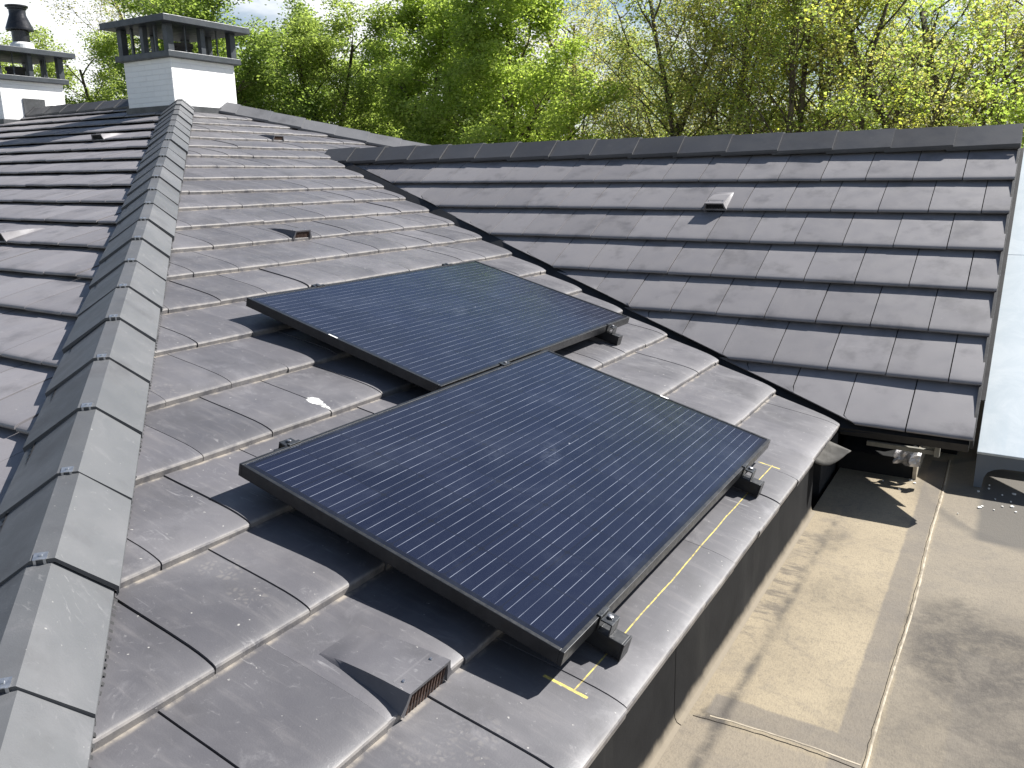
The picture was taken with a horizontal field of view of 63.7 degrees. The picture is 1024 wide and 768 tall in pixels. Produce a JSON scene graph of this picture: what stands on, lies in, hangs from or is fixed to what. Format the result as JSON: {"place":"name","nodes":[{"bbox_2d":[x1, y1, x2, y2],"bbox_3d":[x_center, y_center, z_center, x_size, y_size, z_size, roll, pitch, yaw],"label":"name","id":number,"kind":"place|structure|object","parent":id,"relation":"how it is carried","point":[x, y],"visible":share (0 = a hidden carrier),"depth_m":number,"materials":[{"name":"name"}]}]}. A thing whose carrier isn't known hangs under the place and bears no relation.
{"place":"outdoors","nodes":[
{"label":"outdoors","id":0,"kind":"place"},
{"bbox_2d":[0,0,1023,144],"label":"sky","id":1,"kind":"structure","parent":0,"point":[36,13],"materials":[{"name":"white"}]},
{"label":"ground","id":2,"kind":"structure","parent":0,"visible":0},
{"bbox_2d":[0,31,39,76],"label":"tree","id":3,"kind":"object","parent":2,"relation":"on","point":[3,64],"visible":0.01,"depth_m":22.37,"materials":[{"name":"green plant"}]},
{"bbox_2d":[14,17,135,103],"bbox_3d":[-11.274,-5.375,22.786,5.628,8.192,5.365,9,17,34],"label":"tree","id":4,"kind":"object","parent":2,"relation":"on","point":[111,44],"visible":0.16,"depth_m":20.60,"materials":[{"name":"green plant"}]},
{"bbox_2d":[29,0,176,102],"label":"tree","id":5,"kind":"object","parent":2,"relation":"on","point":[121,17],"visible":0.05,"depth_m":28.32,"materials":[{"name":"green plant"}]},
{"bbox_2d":[85,0,333,119],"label":"tree","id":6,"kind":"object","parent":2,"relation":"on","point":[249,73],"visible":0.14,"depth_m":16.60,"materials":[{"name":"green plant"}]},
{"bbox_2d":[120,4,395,136],"bbox_3d":[-4.723,-4.343,18.703,6.780,8.062,4.075,-12,18,-37],"label":"tree","id":7,"kind":"object","parent":2,"relation":"on","point":[338,112],"visible":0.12,"depth_m":18.10,"materials":[{"name":"green plant"}]},
{"bbox_2d":[224,0,356,123],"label":"tree","id":8,"kind":"object","parent":2,"relation":"on","point":[293,13],"visible":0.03,"depth_m":22.96,"materials":[{"name":"green plant"}]},
{"bbox_2d":[259,0,425,138],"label":"tree","id":9,"kind":"object","parent":2,"relation":"on","point":[349,28],"visible":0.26,"depth_m":18.22,"materials":[{"name":"green plant"}]},
{"bbox_2d":[331,33,421,129],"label":"tree","id":10,"kind":"object","parent":2,"relation":"on","point":[389,57],"depth_m":26.32,"materials":[{"name":"green plant"}]},
{"bbox_2d":[347,64,442,135],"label":"tree","id":11,"kind":"object","parent":2,"relation":"on","point":[375,96],"visible":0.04,"depth_m":24.31,"materials":[{"name":"green plant"}]},
{"bbox_2d":[0,4,839,767],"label":"tiled house","id":12,"kind":"structure","parent":2,"relation":"on","point":[176,590],"depth_m":2.33,"materials":[{"name":"tile"}]},
{"bbox_2d":[273,438,631,661],"bbox_3d":[-0.203,0.396,2.111,1.118,0.113,0.060,23,24,25],"label":"mounting rail","id":13,"kind":"object","parent":12,"relation":"attached to","point":[607,636],"visible":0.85,"depth_m":1.88,"materials":[{"name":"metal"}]},
{"bbox_2d":[238,349,770,665],"bbox_3d":[0.126,0.224,2.626,0.992,0.037,1.650,23,24,25],"label":"solar panel","id":14,"kind":"object","parent":13,"relation":"attached to","point":[548,504],"visible":1,"depth_m":2.32,"materials":[{"name":"blue glass"}]},
{"bbox_2d":[442,263,622,345],"bbox_3d":[0.068,-0.420,4.288,1.118,0.113,0.060,23,24,25],"label":"mounting rail","id":15,"kind":"object","parent":12,"relation":"attached to","point":[612,337],"visible":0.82,"depth_m":4.05,"materials":[{"name":"metal"}]},
{"bbox_2d":[311,283,764,496],"bbox_3d":[-0.029,-0.031,3.258,2.122,0.119,0.060,23,24,25],"label":"mounting rail","id":16,"kind":"object","parent":12,"relation":"attached to","point":[751,484],"visible":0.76,"depth_m":2.81,"materials":[{"name":"metal"}]},
{"bbox_2d":[246,260,629,391],"bbox_3d":[-0.235,-0.332,3.804,0.992,0.037,1.650,23,24,25],"label":"solar panel","id":17,"kind":"object","parent":16,"relation":"attached to","point":[432,329],"visible":0.9,"depth_m":3.58,"materials":[{"name":"blue glass"}]},
{"bbox_2d":[344,0,503,144],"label":"tree","id":18,"kind":"object","parent":2,"relation":"on","point":[433,31],"visible":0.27,"depth_m":17.42,"materials":[{"name":"green plant"}]},
{"bbox_2d":[353,0,640,144],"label":"tree","id":19,"kind":"object","parent":2,"relation":"on","point":[524,81],"visible":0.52,"depth_m":15.69,"materials":[{"name":"green plant"}]},
{"bbox_2d":[441,48,557,143],"bbox_3d":[-1.176,-6.704,27.099,5.060,8.428,5.400,10,18,36],"label":"tree","id":20,"kind":"object","parent":2,"relation":"on","point":[502,104],"visible":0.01,"depth_m":26.14,"materials":[{"name":"green plant"}]},
{"bbox_2d":[490,58,605,137],"bbox_3d":[1.375,-6.722,27.172,5.481,8.369,5.749,-11,17,-35],"label":"tree","id":21,"kind":"object","parent":2,"relation":"on","point":[567,89],"visible":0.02,"depth_m":26.93,"materials":[{"name":"green plant"}]},
{"bbox_2d":[475,0,687,140],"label":"tree","id":22,"kind":"object","parent":2,"relation":"on","point":[592,7],"visible":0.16,"depth_m":19.14,"materials":[{"name":"green plant"}]},
{"bbox_2d":[570,17,693,138],"bbox_3d":[3.627,-7.021,26.322,5.255,9.336,9.073,2,14,11],"label":"tree","id":23,"kind":"object","parent":2,"relation":"on","point":[631,75],"visible":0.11,"depth_m":24.15,"materials":[{"name":"green plant"}]},
{"bbox_2d":[325,123,1023,479],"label":"gabled wing","id":24,"kind":"structure","parent":2,"relation":"on","point":[851,283],"depth_m":4.75,"materials":[{"name":"grey tile"}]},
{"bbox_2d":[617,29,761,137],"bbox_3d":[6.317,-7.460,28.597,6.153,8.993,5.580,-1,14,0],"label":"tree","id":25,"kind":"object","parent":2,"relation":"on","point":[674,94],"visible":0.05,"depth_m":27.69,"materials":[{"name":"green plant"}]},
{"bbox_2d":[560,0,832,139],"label":"tree","id":26,"kind":"object","parent":2,"relation":"on","point":[674,80],"visible":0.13,"depth_m":16.22,"materials":[{"name":"green plant"}]},
{"bbox_2d":[592,0,866,138],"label":"tree","id":27,"kind":"object","parent":2,"relation":"on","point":[701,76],"visible":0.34,"depth_m":14.68,"materials":[{"name":"green plant"}]},
{"bbox_2d":[562,0,924,139],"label":"tree","id":28,"kind":"object","parent":2,"relation":"on","point":[663,78],"visible":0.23,"depth_m":15.16,"materials":[{"name":"green plant"}]},
{"bbox_2d":[589,401,1023,767],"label":"flat roof extension","id":29,"kind":"object","parent":2,"relation":"on","point":[849,618],"visible":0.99,"depth_m":2.53,"materials":[{"name":"concrete"}]},
{"bbox_2d":[882,479,1016,513],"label":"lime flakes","id":30,"kind":"object","parent":29,"relation":"on","point":[981,506],"visible":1,"depth_m":3.66,"materials":[{"name":"white"}]},
{"bbox_2d":[973,154,1023,487],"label":"wall","id":31,"kind":"structure","parent":29,"relation":"on","point":[1001,442],"depth_m":3.99,"materials":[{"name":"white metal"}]},
{"bbox_2d":[661,0,958,136],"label":"tree","id":32,"kind":"object","parent":2,"relation":"on","point":[789,64],"visible":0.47,"depth_m":13.36,"materials":[{"name":"green plant"}]},
{"bbox_2d":[702,0,1005,133],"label":"tree","id":33,"kind":"object","parent":2,"relation":"on","point":[877,39],"visible":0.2,"depth_m":13.64,"materials":[{"name":"green plant"}]},
{"bbox_2d":[701,0,1023,144],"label":"tree","id":34,"kind":"object","parent":2,"relation":"on","point":[923,17],"visible":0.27,"depth_m":14.26,"materials":[{"name":"green plant"}]},
{"bbox_2d":[806,11,951,130],"bbox_3d":[11.373,-7.341,27.482,6.293,9.197,5.706,4,15,17],"label":"tree","id":35,"kind":"object","parent":2,"relation":"on","point":[880,76],"visible":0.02,"depth_m":26.11,"materials":[{"name":"green plant"}]},
{"bbox_2d":[873,27,964,128],"bbox_3d":[13.851,-7.174,27.635,5.216,8.745,5.873,3,15,13],"label":"tree","id":36,"kind":"object","parent":2,"relation":"on","point":[921,73],"visible":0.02,"depth_m":26.11,"materials":[{"name":"green plant"}]},
{"bbox_2d":[832,0,1023,128],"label":"tree","id":37,"kind":"object","parent":2,"relation":"on","point":[997,44],"visible":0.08,"depth_m":16.64,"materials":[{"name":"green plant"}]},
{"bbox_2d":[877,0,1023,136],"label":"tree","id":38,"kind":"object","parent":2,"relation":"on","point":[1010,21],"visible":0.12,"depth_m":15.55,"materials":[{"name":"green plant"}]},
{"bbox_2d":[944,0,1023,147],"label":"tree","id":39,"kind":"object","parent":2,"relation":"on","point":[1001,108],"visible":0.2,"depth_m":12.91,"materials":[{"name":"green plant"}]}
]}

